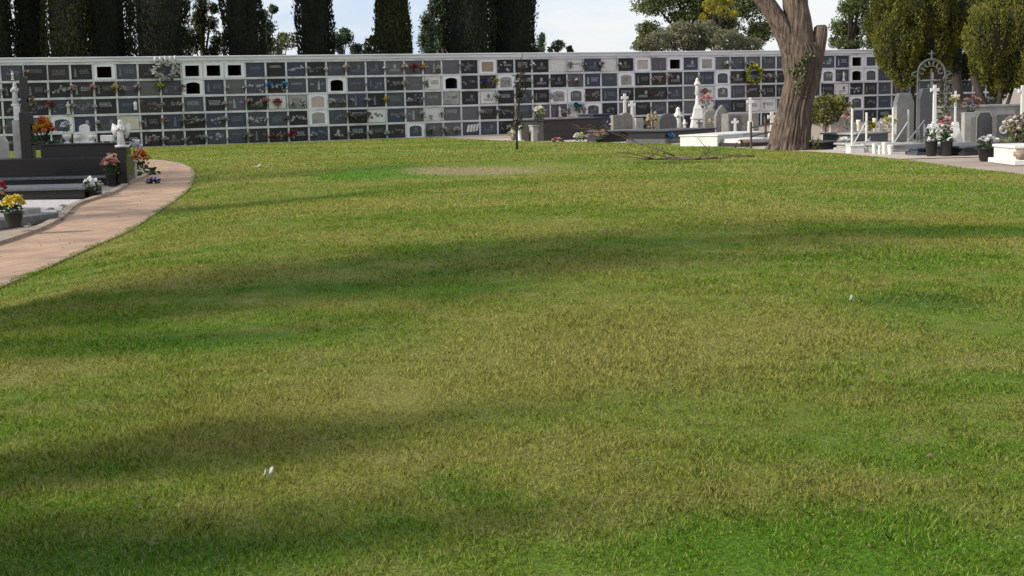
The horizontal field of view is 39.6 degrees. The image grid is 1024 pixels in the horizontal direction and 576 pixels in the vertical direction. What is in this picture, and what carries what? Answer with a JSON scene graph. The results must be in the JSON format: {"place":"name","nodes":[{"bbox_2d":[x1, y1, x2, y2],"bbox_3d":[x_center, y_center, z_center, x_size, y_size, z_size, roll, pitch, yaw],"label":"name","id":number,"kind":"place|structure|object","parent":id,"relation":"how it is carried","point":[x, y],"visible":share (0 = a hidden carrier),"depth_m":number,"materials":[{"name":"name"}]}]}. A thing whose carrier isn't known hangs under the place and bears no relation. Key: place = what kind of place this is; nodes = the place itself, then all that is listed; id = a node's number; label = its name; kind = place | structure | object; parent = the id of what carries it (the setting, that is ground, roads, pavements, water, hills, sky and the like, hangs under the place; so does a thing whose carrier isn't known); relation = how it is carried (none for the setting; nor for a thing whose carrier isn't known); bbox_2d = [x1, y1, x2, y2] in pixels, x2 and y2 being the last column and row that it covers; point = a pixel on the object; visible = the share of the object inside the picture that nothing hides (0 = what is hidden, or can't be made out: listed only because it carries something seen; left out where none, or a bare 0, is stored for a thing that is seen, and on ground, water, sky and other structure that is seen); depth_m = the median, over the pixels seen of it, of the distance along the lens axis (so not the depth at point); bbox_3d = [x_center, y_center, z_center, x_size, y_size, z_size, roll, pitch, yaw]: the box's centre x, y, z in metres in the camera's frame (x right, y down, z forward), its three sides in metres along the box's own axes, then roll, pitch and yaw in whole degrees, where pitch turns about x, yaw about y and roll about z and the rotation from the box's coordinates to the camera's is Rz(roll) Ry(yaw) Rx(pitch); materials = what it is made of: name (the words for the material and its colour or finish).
{"place":"outdoors","nodes":[
{"label":"outdoors","id":0,"kind":"place"},
{"bbox_2d":[0,160,191,282],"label":"path","id":1,"kind":"structure","parent":0,"point":[102,220],"depth_m":20.59,"materials":[{"name":"concrete"}]},
{"bbox_2d":[0,159,194,287],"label":"path kerb","id":2,"kind":"structure","parent":1,"relation":"on","point":[64,213],"depth_m":20.75,"materials":[{"name":"concrete"}]},
{"bbox_2d":[137,164,160,175],"bbox_3d":[-9.051,-2.911,35.348,0.669,0.320,0.638,-3,8,-11],"label":"green plant","id":3,"kind":"object","parent":1,"relation":"on","point":[151,171],"visible":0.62,"depth_m":35.30,"materials":[{"name":"green plant"}]},
{"bbox_2d":[0,137,1023,575],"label":"lawn","id":4,"kind":"structure","parent":0,"point":[566,567],"depth_m":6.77,"materials":[{"name":"plant"}]},
{"bbox_2d":[132,149,150,169],"bbox_3d":[-8.851,-3.070,33.926,0.521,0.512,0.483,-1,7,0],"label":"flower bouquet","id":5,"kind":"object","parent":4,"relation":"on","point":[143,155],"visible":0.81,"depth_m":33.90,"materials":[{"name":"orange plant"}]},
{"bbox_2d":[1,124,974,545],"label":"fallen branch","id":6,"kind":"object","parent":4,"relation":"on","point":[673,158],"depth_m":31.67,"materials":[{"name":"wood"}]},
{"bbox_2d":[509,53,527,149],"bbox_3d":[0.217,-5.953,45.553,0.710,3.113,0.603,-4,8,-18],"label":"sapling","id":7,"kind":"object","parent":4,"relation":"on","point":[517,122],"visible":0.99,"depth_m":45.51,"materials":[{"name":"green plant"}]},
{"bbox_2d":[0,89,1023,237],"bbox_3d":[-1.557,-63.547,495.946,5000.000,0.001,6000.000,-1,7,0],"label":"ground","id":8,"kind":"structure","parent":0,"point":[964,162],"depth_m":32.61,"materials":[{"name":"concrete"}]},
{"bbox_2d":[0,136,9,157],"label":"headstone","id":9,"kind":"object","parent":8,"relation":"on","point":[4,148],"visible":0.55,"depth_m":34.77,"materials":[{"name":"stone"}]},
{"bbox_2d":[0,0,23,57],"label":"cypress tree","id":10,"kind":"object","parent":8,"relation":"on","point":[8,35],"visible":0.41,"depth_m":63.42,"materials":[{"name":"green plant"}]},
{"bbox_2d":[0,207,58,228],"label":"grave kerb","id":11,"kind":"structure","parent":8,"relation":"on","point":[33,215],"depth_m":20.71,"materials":[{"name":"grey stone"}]},
{"bbox_2d":[0,194,25,226],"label":"potted flowers","id":12,"kind":"object","parent":11,"relation":"on","point":[14,218],"visible":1,"depth_m":18.72,"materials":[{"name":"yellow plant"}]},
{"bbox_2d":[11,0,48,57],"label":"cypress tree","id":13,"kind":"object","parent":8,"relation":"on","point":[26,14],"visible":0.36,"depth_m":64.32,"materials":[{"name":"green plant"}]},
{"bbox_2d":[0,199,80,211],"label":"stone chips","id":14,"kind":"object","parent":8,"relation":"on","point":[43,205],"depth_m":24.90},
{"bbox_2d":[0,183,103,199],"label":"tomb","id":15,"kind":"object","parent":8,"relation":"on","point":[51,191],"visible":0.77,"depth_m":26.27,"materials":[{"name":"grey stone"}]},
{"bbox_2d":[35,0,97,56],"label":"cypress tree","id":16,"kind":"object","parent":8,"relation":"on","point":[66,26],"visible":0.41,"depth_m":63.77,"materials":[{"name":"green plant"}]},
{"bbox_2d":[0,141,133,184],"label":"tomb","id":17,"kind":"object","parent":8,"relation":"on","point":[66,163],"visible":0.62,"depth_m":31.31,"materials":[{"name":"grey stone"}]},
{"bbox_2d":[12,106,21,157],"bbox_3d":[-11.024,-3.481,31.773,0.198,1.149,0.200,-1,7,0],"label":"statue pedestal","id":18,"kind":"object","parent":17,"relation":"on","point":[16,134],"visible":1,"depth_m":31.68,"materials":[{"name":"stone"}]},
{"bbox_2d":[10,82,20,105],"bbox_3d":[-11.064,-4.311,31.660,0.190,0.526,0.142,-1,7,0],"label":"statue","id":19,"kind":"object","parent":18,"relation":"on","point":[14,90],"visible":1,"depth_m":31.63,"materials":[{"name":"white stone"}]},
{"bbox_2d":[19,77,35,157],"bbox_3d":[-10.821,-3.797,31.682,0.252,1.788,0.240,-1,7,0],"label":"black stele","id":20,"kind":"object","parent":17,"relation":"on","point":[26,124],"visible":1,"depth_m":31.60,"materials":[{"name":"stone"}]},
{"bbox_2d":[30,116,56,145],"bbox_3d":[-10.459,-3.499,31.730,0.646,0.697,0.582,-1,7,0],"label":"flower bouquet","id":21,"kind":"object","parent":17,"relation":"on","point":[44,123],"visible":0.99,"depth_m":31.65,"materials":[{"name":"orange plant"}]},
{"bbox_2d":[78,124,90,142],"bbox_3d":[-9.549,-3.452,31.782,0.302,0.413,0.160,-1,7,0],"label":"stone tablet","id":22,"kind":"object","parent":17,"relation":"on","point":[84,130],"visible":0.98,"depth_m":31.73,"materials":[{"name":"white stone"}]},
{"bbox_2d":[81,176,101,196],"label":"potted flowers","id":23,"kind":"object","parent":8,"relation":"on","point":[93,190],"visible":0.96,"depth_m":26.39,"materials":[{"name":"white plant"}]},
{"bbox_2d":[84,0,135,56],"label":"cypress tree","id":24,"kind":"object","parent":8,"relation":"on","point":[109,20],"visible":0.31,"depth_m":64.83,"materials":[{"name":"green plant"}]},
{"bbox_2d":[100,153,119,185],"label":"potted roses","id":25,"kind":"object","parent":8,"relation":"on","point":[112,177],"visible":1,"depth_m":30.39,"materials":[{"name":"pink plant"}]},
{"bbox_2d":[116,147,129,184],"bbox_3d":[-8.337,-2.607,30.504,0.224,0.822,0.210,-1,7,0],"label":"black post","id":26,"kind":"object","parent":8,"relation":"on","point":[123,163],"visible":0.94,"depth_m":30.42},
{"bbox_2d":[111,120,130,146],"bbox_3d":[-8.371,-3.305,30.409,0.428,0.588,0.165,-1,7,0],"label":"angel statue","id":27,"kind":"object","parent":26,"relation":"on","point":[119,130],"visible":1,"depth_m":30.39,"materials":[{"name":"white stone"}]},
{"bbox_2d":[128,139,142,156],"bbox_3d":[-8.126,-3.034,30.744,0.319,0.394,0.348,5,10,38],"label":"flower bouquet","id":28,"kind":"object","parent":26,"relation":"attached to","point":[139,146],"visible":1,"depth_m":30.72,"materials":[{"name":"purple plant"}]},
{"bbox_2d":[120,0,192,56],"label":"cypress tree","id":29,"kind":"object","parent":8,"relation":"on","point":[159,28],"visible":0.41,"depth_m":64.58,"materials":[{"name":"green plant"}]},
{"bbox_2d":[185,0,223,55],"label":"feathery conifer","id":30,"kind":"object","parent":8,"relation":"on","point":[200,21],"visible":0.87,"depth_m":70.31,"materials":[{"name":"green plant"}]},
{"bbox_2d":[216,0,268,55],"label":"cypress tree","id":31,"kind":"object","parent":8,"relation":"on","point":[240,19],"visible":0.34,"depth_m":66.30,"materials":[{"name":"green plant"}]},
{"bbox_2d":[257,3,278,54],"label":"broadleaf tree","id":32,"kind":"object","parent":8,"relation":"on","point":[270,25],"visible":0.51,"depth_m":72.50,"materials":[{"name":"green plant"}]},
{"bbox_2d":[269,31,296,54],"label":"bush","id":33,"kind":"object","parent":8,"relation":"on","point":[277,50],"visible":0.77,"depth_m":74.43,"materials":[{"name":"green plant"}]},
{"bbox_2d":[290,0,337,54],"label":"cypress tree","id":34,"kind":"object","parent":8,"relation":"on","point":[314,19],"visible":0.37,"depth_m":67.66,"materials":[{"name":"green plant"}]},
{"bbox_2d":[331,27,356,53],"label":"broadleaf tree","id":35,"kind":"object","parent":8,"relation":"on","point":[344,36],"visible":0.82,"depth_m":75.37,"materials":[{"name":"green plant"}]},
{"bbox_2d":[361,35,374,53],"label":"bush","id":36,"kind":"object","parent":8,"relation":"on","point":[367,47],"visible":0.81,"depth_m":72.08,"materials":[{"name":"green plant"}]},
{"bbox_2d":[370,0,413,53],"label":"cypress tree","id":37,"kind":"object","parent":8,"relation":"on","point":[392,30],"visible":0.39,"depth_m":69.05,"materials":[{"name":"green plant"}]},
{"bbox_2d":[416,0,441,53],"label":"broadleaf tree","id":38,"kind":"object","parent":8,"relation":"on","point":[428,40],"visible":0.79,"depth_m":76.31,"materials":[{"name":"green plant"}]},
{"bbox_2d":[435,0,449,52],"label":"conifer","id":39,"kind":"object","parent":8,"relation":"on","point":[440,11],"visible":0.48,"depth_m":74.09,"materials":[{"name":"green plant"}]},
{"bbox_2d":[439,0,499,52],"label":"cypress tree","id":40,"kind":"object","parent":8,"relation":"on","point":[466,26],"visible":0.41,"depth_m":70.39,"materials":[{"name":"green plant"}]},
{"bbox_2d":[0,49,996,151],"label":"niche wall","id":41,"kind":"structure","parent":8,"relation":"on","point":[455,94],"depth_m":65.31,"materials":[{"name":"black stone"}]},
{"bbox_2d":[151,55,180,82],"bbox_3d":[-14.760,-9.329,60.662,1.284,1.173,0.332,-5,8,-23],"label":"flower wreath","id":42,"kind":"object","parent":41,"relation":"hanging from","point":[166,77],"visible":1,"depth_m":60.65,"materials":[{"name":"white plant"}]},
{"bbox_2d":[745,63,763,85],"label":"flower wreath","id":43,"kind":"object","parent":41,"relation":"attached to","point":[759,69],"visible":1,"depth_m":72.64,"materials":[{"name":"yellow plant"}]},
{"bbox_2d":[487,0,539,52],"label":"cypress tree","id":44,"kind":"object","parent":8,"relation":"on","point":[516,26],"visible":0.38,"depth_m":71.59,"materials":[{"name":"green plant"}]},
{"bbox_2d":[536,32,545,52],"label":"broadleaf tree","id":45,"kind":"object","parent":8,"relation":"on","point":[542,41],"visible":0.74,"depth_m":79.96,"materials":[{"name":"green plant"}]},
{"bbox_2d":[545,39,566,51],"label":"tree","id":46,"kind":"object","parent":8,"relation":"on","point":[558,43],"visible":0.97,"depth_m":127.43,"materials":[{"name":"green plant"}]},
{"bbox_2d":[576,113,611,129],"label":"tomb","id":47,"kind":"object","parent":8,"relation":"on","point":[606,118],"visible":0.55,"depth_m":62.38,"materials":[{"name":"grey stone"}]},
{"bbox_2d":[611,115,625,129],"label":"headstone","id":48,"kind":"object","parent":8,"relation":"on","point":[618,122],"visible":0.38,"depth_m":60.79,"materials":[{"name":"grey stone"}]},
{"bbox_2d":[619,113,632,128],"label":"headstone","id":49,"kind":"object","parent":8,"relation":"on","point":[629,121],"visible":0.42,"depth_m":63.19,"materials":[{"name":"grey stone"}]},
{"bbox_2d":[657,113,676,128],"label":"headstone","id":50,"kind":"object","parent":8,"relation":"on","point":[666,120],"visible":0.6,"depth_m":61.47,"materials":[{"name":"grey stone"}]},
{"bbox_2d":[674,107,682,127],"bbox_3d":[7.553,-7.640,64.584,0.413,1.144,0.309,-2,8,-6],"label":"statue","id":51,"kind":"object","parent":8,"relation":"on","point":[678,114],"visible":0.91,"depth_m":64.50,"materials":[{"name":"white stone"}]},
{"bbox_2d":[690,78,702,127],"bbox_3d":[8.117,-7.987,62.275,0.794,2.407,0.699,-2,8,-6],"label":"monument","id":52,"kind":"object","parent":8,"relation":"on","point":[696,118],"visible":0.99,"depth_m":62.16,"materials":[{"name":"white stone"}]},
{"bbox_2d":[630,18,766,51],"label":"bush","id":53,"kind":"object","parent":8,"relation":"on","point":[690,39],"visible":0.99,"depth_m":78.60,"materials":[{"name":"green plant"}]},
{"bbox_2d":[629,0,774,50],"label":"pine tree","id":54,"kind":"object","parent":8,"relation":"on","point":[695,9],"visible":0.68,"depth_m":89.79,"materials":[{"name":"green plant"}]},
{"bbox_2d":[703,110,715,127],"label":"headstone","id":55,"kind":"object","parent":8,"relation":"on","point":[708,114],"visible":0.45,"depth_m":61.66,"materials":[{"name":"grey stone"}]},
{"bbox_2d":[699,0,738,50],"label":"yellowing tree","id":56,"kind":"object","parent":8,"relation":"on","point":[710,5],"visible":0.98,"depth_m":84.42,"materials":[{"name":"yellow plant"}]},
{"bbox_2d":[714,105,727,131],"bbox_3d":[8.668,-6.955,58.846,0.657,1.227,0.396,-3,8,-11],"label":"headstone","id":57,"kind":"object","parent":8,"relation":"on","point":[721,109],"visible":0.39,"depth_m":58.72,"materials":[{"name":"grey stone"}]},
{"bbox_2d":[721,113,758,131],"bbox_3d":[9.233,-6.631,57.609,1.512,0.880,1.440,-3,8,-11],"label":"headstone","id":58,"kind":"object","parent":8,"relation":"on","point":[727,124],"visible":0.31,"depth_m":57.22,"materials":[{"name":"grey stone"}]},
{"bbox_2d":[747,97,753,130],"bbox_3d":[8.958,-6.398,53.459,0.272,1.513,0.217,-2,8,-6],"label":"stone cross","id":59,"kind":"object","parent":8,"relation":"on","point":[750,101],"visible":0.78,"depth_m":53.40,"materials":[{"name":"white stone"}]},
{"bbox_2d":[753,0,827,150],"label":"old tree","id":60,"kind":"object","parent":8,"relation":"on","point":[801,43],"visible":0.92,"depth_m":40.50,"materials":[{"name":"brown plant"}]},
{"bbox_2d":[812,92,857,131],"bbox_3d":[9.679,-5.198,43.754,1.954,1.642,1.549,-1,7,0],"label":"ornamental tree","id":61,"kind":"object","parent":8,"relation":"on","point":[833,104],"visible":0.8,"depth_m":43.44,"materials":[{"name":"plant"}]},
{"bbox_2d":[822,112,856,139],"bbox_3d":[10.096,-4.938,43.877,1.036,1.062,1.080,-3,8,-14],"label":"headstone","id":62,"kind":"object","parent":8,"relation":"on","point":[839,125],"visible":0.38,"depth_m":43.56,"materials":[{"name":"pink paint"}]},
{"bbox_2d":[827,0,873,49],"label":"pine tree","id":63,"kind":"object","parent":8,"relation":"on","point":[848,32],"visible":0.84,"depth_m":84.44,"materials":[{"name":"green plant"}]},
{"bbox_2d":[890,93,916,141],"bbox_3d":[12.408,-5.378,44.922,0.839,1.550,0.396,-4,8,-17],"label":"headstone","id":64,"kind":"object","parent":8,"relation":"on","point":[903,103],"visible":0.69,"depth_m":44.80,"materials":[{"name":"stone"}]},
{"bbox_2d":[892,107,938,142],"bbox_3d":[11.771,-4.763,41.791,0.328,1.177,5.738,3,9,29],"label":"grave railing","id":65,"kind":"object","parent":8,"relation":"on","point":[907,124],"visible":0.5,"depth_m":41.83,"materials":[{"name":"metal"}]},
{"bbox_2d":[862,0,981,95],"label":"rounded conifer","id":66,"kind":"object","parent":8,"relation":"on","point":[906,37],"visible":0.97,"depth_m":56.42,"materials":[{"name":"green plant"}]},
{"bbox_2d":[913,88,932,142],"bbox_3d":[12.808,-5.341,44.093,0.608,1.672,0.396,-4,8,-17],"label":"headstone","id":67,"kind":"object","parent":8,"relation":"on","point":[925,104],"visible":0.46,"depth_m":43.96,"materials":[{"name":"grey stone"}]},
{"bbox_2d":[911,50,951,142],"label":"iron arch","id":68,"kind":"structure","parent":8,"relation":"on","point":[936,66],"depth_m":40.67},
{"bbox_2d":[936,77,952,128],"bbox_3d":[12.418,-5.315,40.832,0.492,1.488,0.488,-2,8,-7],"label":"dry creeper","id":69,"kind":"object","parent":68,"relation":"attached to","point":[939,116],"visible":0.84,"depth_m":40.79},
{"bbox_2d":[905,142,1002,155],"bbox_3d":[11.381,-3.513,35.962,2.049,0.238,1.900,-6,9,-32],"label":"tomb","id":70,"kind":"object","parent":8,"relation":"on","point":[962,149],"visible":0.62,"depth_m":34.94,"materials":[{"name":"black stone"}]},
{"bbox_2d":[949,91,963,142],"bbox_3d":[12.245,-4.649,39.295,0.512,1.578,0.409,-2,8,-6],"label":"stone cross","id":71,"kind":"object","parent":8,"relation":"on","point":[956,135],"visible":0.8,"depth_m":39.24,"materials":[{"name":"white stone"}]},
{"bbox_2d":[941,1,982,104],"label":"broadleaf tree","id":72,"kind":"object","parent":8,"relation":"on","point":[959,64],"visible":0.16,"depth_m":73.10,"materials":[{"name":"green plant"}]},
{"bbox_2d":[961,112,973,142],"bbox_3d":[13.550,-4.752,42.315,0.361,0.933,0.360,-3,8,-11],"label":"headstone","id":73,"kind":"object","parent":8,"relation":"on","point":[966,126],"visible":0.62,"depth_m":42.21,"materials":[{"name":"stone"}]},
{"bbox_2d":[936,104,1019,139],"bbox_3d":[15.170,-5.254,45.111,3.480,1.120,0.880,-3,8,-11],"label":"tomb","id":74,"kind":"object","parent":8,"relation":"on","point":[1004,108],"visible":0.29,"depth_m":44.62,"materials":[{"name":"stone"}]},
{"bbox_2d":[957,94,983,119],"bbox_3d":[14.162,-5.591,43.894,0.853,0.811,0.882,-1,7,0],"label":"flower bouquet","id":75,"kind":"object","parent":74,"relation":"on","point":[970,100],"visible":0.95,"depth_m":43.88,"materials":[{"name":"pink plant"}]},
{"bbox_2d":[971,111,992,142],"bbox_3d":[13.510,-4.585,40.823,0.723,0.992,0.396,-3,8,-11],"label":"headstone","id":76,"kind":"object","parent":8,"relation":"on","point":[981,123],"visible":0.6,"depth_m":40.70,"materials":[{"name":"grey stone"}]},
{"bbox_2d":[974,134,999,160],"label":"potted flowers","id":77,"kind":"object","parent":8,"relation":"on","point":[984,150],"visible":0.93,"depth_m":31.98,"materials":[{"name":"white plant"}]},
{"bbox_2d":[961,0,1023,104],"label":"rounded conifer","id":78,"kind":"object","parent":8,"relation":"on","point":[994,39],"visible":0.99,"depth_m":52.63,"materials":[{"name":"green plant"}]},
{"bbox_2d":[988,143,1023,164],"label":"tomb","id":79,"kind":"object","parent":8,"relation":"on","point":[1003,153],"visible":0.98,"depth_m":30.76,"materials":[{"name":"white stone"}]},
{"bbox_2d":[1000,114,1023,142],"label":"flower bouquet","id":80,"kind":"object","parent":79,"relation":"on","point":[1010,118],"visible":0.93,"depth_m":39.13,"materials":[{"name":"white plant"}]},
{"bbox_2d":[992,114,1019,142],"bbox_3d":[14.036,-4.494,40.420,0.848,0.891,0.396,-3,8,-11],"label":"headstone","id":81,"kind":"object","parent":8,"relation":"on","point":[997,120],"visible":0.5,"depth_m":40.27,"materials":[{"name":"grey stone"}]},
{"bbox_2d":[1008,112,1023,142],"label":"flower bouquet","id":82,"kind":"object","parent":8,"relation":"on","point":[1019,138],"visible":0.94,"depth_m":38.99,"materials":[{"name":"pink plant"}]},
{"bbox_2d":[1014,85,1023,142],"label":"stone cross","id":83,"kind":"object","parent":8,"relation":"on","point":[1021,90],"visible":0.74,"depth_m":39.18,"materials":[{"name":"white stone"}]},
{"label":"tomb","id":84,"kind":"object","parent":8,"relation":"on","visible":0},
{"bbox_2d":[927,85,939,143],"bbox_3d":[11.530,-4.660,38.822,0.422,1.758,0.337,-2,8,-6],"label":"stone cross","id":85,"kind":"object","parent":84,"relation":"on","point":[934,89],"visible":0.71,"depth_m":38.77,"materials":[{"name":"white stone"}]},
{"bbox_2d":[11,0,1015,88],"label":"sky","id":86,"kind":"structure","parent":0,"point":[585,25],"materials":[{"name":"white"}]},
{"bbox_2d":[476,138,978,158],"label":"pavement","id":87,"kind":"structure","parent":0,"point":[899,155],"depth_m":37.40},
{"bbox_2d":[528,125,539,140],"bbox_3d":[0.937,-6.141,56.370,0.441,0.635,0.510,-4,8,-17],"label":"stone planter","id":88,"kind":"object","parent":87,"relation":"on","point":[534,130],"visible":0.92,"depth_m":56.15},
{"bbox_2d":[532,105,545,124],"bbox_3d":[1.097,-6.828,56.236,0.699,0.829,0.653,3,9,31],"label":"flower bouquet","id":89,"kind":"object","parent":88,"relation":"on","point":[539,108],"visible":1,"depth_m":56.15,"materials":[{"name":"white plant"}]},
{"bbox_2d":[513,117,604,140],"bbox_3d":[1.955,-6.480,57.952,1.600,0.845,4.016,5,10,41],"label":"tomb","id":90,"kind":"object","parent":87,"relation":"on","point":[562,128],"visible":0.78,"depth_m":56.85,"materials":[{"name":"grey stone"}]},
{"bbox_2d":[587,129,649,141],"bbox_3d":[4.166,-5.752,53.634,2.253,0.419,1.500,-4,8,-21],"label":"tomb","id":91,"kind":"object","parent":87,"relation":"on","point":[611,137],"visible":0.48,"depth_m":52.84,"materials":[{"name":"grey stone"}]},
{"bbox_2d":[626,127,716,143],"bbox_3d":[5.763,-5.467,51.025,1.600,0.457,3.795,4,9,36],"label":"tomb","id":92,"kind":"object","parent":87,"relation":"on","point":[655,136],"visible":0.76,"depth_m":49.69,"materials":[{"name":"grey stone"}]},
{"bbox_2d":[679,131,768,146],"bbox_3d":[7.038,-4.931,46.999,1.410,0.382,3.767,4,9,35],"label":"tomb","id":93,"kind":"object","parent":87,"relation":"on","point":[710,139],"visible":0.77,"depth_m":45.67,"materials":[{"name":"white stone"}]},
{"bbox_2d":[719,137,768,146],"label":"tomb","id":94,"kind":"object","parent":87,"relation":"on","point":[756,141],"visible":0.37,"depth_m":44.78,"materials":[{"name":"white stone"}]},
{"bbox_2d":[750,119,772,147],"bbox_3d":[8.225,-5.076,46.271,0.097,0.803,6.896,1,8,17],"label":"grave railing","id":95,"kind":"object","parent":87,"relation":"on","point":[765,124],"visible":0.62,"depth_m":45.10,"materials":[{"name":"metal"}]},
{"bbox_2d":[810,140,837,149],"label":"tomb","id":96,"kind":"object","parent":87,"relation":"on","point":[827,144],"visible":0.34,"depth_m":40.76,"materials":[{"name":"black stone"}]},
{"bbox_2d":[845,144,864,152],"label":"foot block","id":97,"kind":"structure","parent":87,"relation":"on","point":[858,148],"depth_m":37.85,"materials":[{"name":"white stone"}]},
{"bbox_2d":[820,131,890,141],"bbox_3d":[10.011,-4.319,41.483,1.486,0.462,1.400,-6,9,-34],"label":"tomb","id":98,"kind":"object","parent":87,"relation":"on","point":[879,136],"visible":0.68,"depth_m":41.10,"materials":[{"name":"grey stone"}]},
{"bbox_2d":[851,108,881,144],"bbox_3d":[10.094,-4.542,40.398,0.063,1.184,5.127,2,8,23],"label":"grave railing","id":99,"kind":"object","parent":87,"relation":"on","point":[865,125],"visible":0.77,"depth_m":40.05,"materials":[{"name":"metal"}]},
{"bbox_2d":[834,141,924,151],"bbox_3d":[10.126,-3.895,39.188,1.170,0.214,2.600,-5,8,-23],"label":"tomb","id":100,"kind":"object","parent":87,"relation":"on","point":[899,147],"visible":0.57,"depth_m":38.66,"materials":[{"name":"stone"}]},
{"bbox_2d":[907,147,925,154],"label":"tomb","id":101,"kind":"object","parent":87,"relation":"on","point":[916,150],"visible":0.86,"depth_m":35.65,"materials":[{"name":"stone"}]},
{"bbox_2d":[920,122,940,155],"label":"potted flowers","id":102,"kind":"object","parent":87,"relation":"on","point":[931,147],"visible":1,"depth_m":34.91,"materials":[{"name":"white plant"}]},
{"bbox_2d":[940,124,956,155],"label":"potted flowers","id":103,"kind":"object","parent":87,"relation":"on","point":[946,146],"visible":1,"depth_m":34.72,"materials":[{"name":"plastic"}]},
{"bbox_2d":[879,115,896,131],"bbox_3d":[11.575,-5.074,43.880,0.569,0.529,0.608,-1,7,0],"label":"flower bouquet","id":104,"kind":"object","parent":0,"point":[888,118],"visible":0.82,"depth_m":43.81,"materials":[{"name":"white plant"}]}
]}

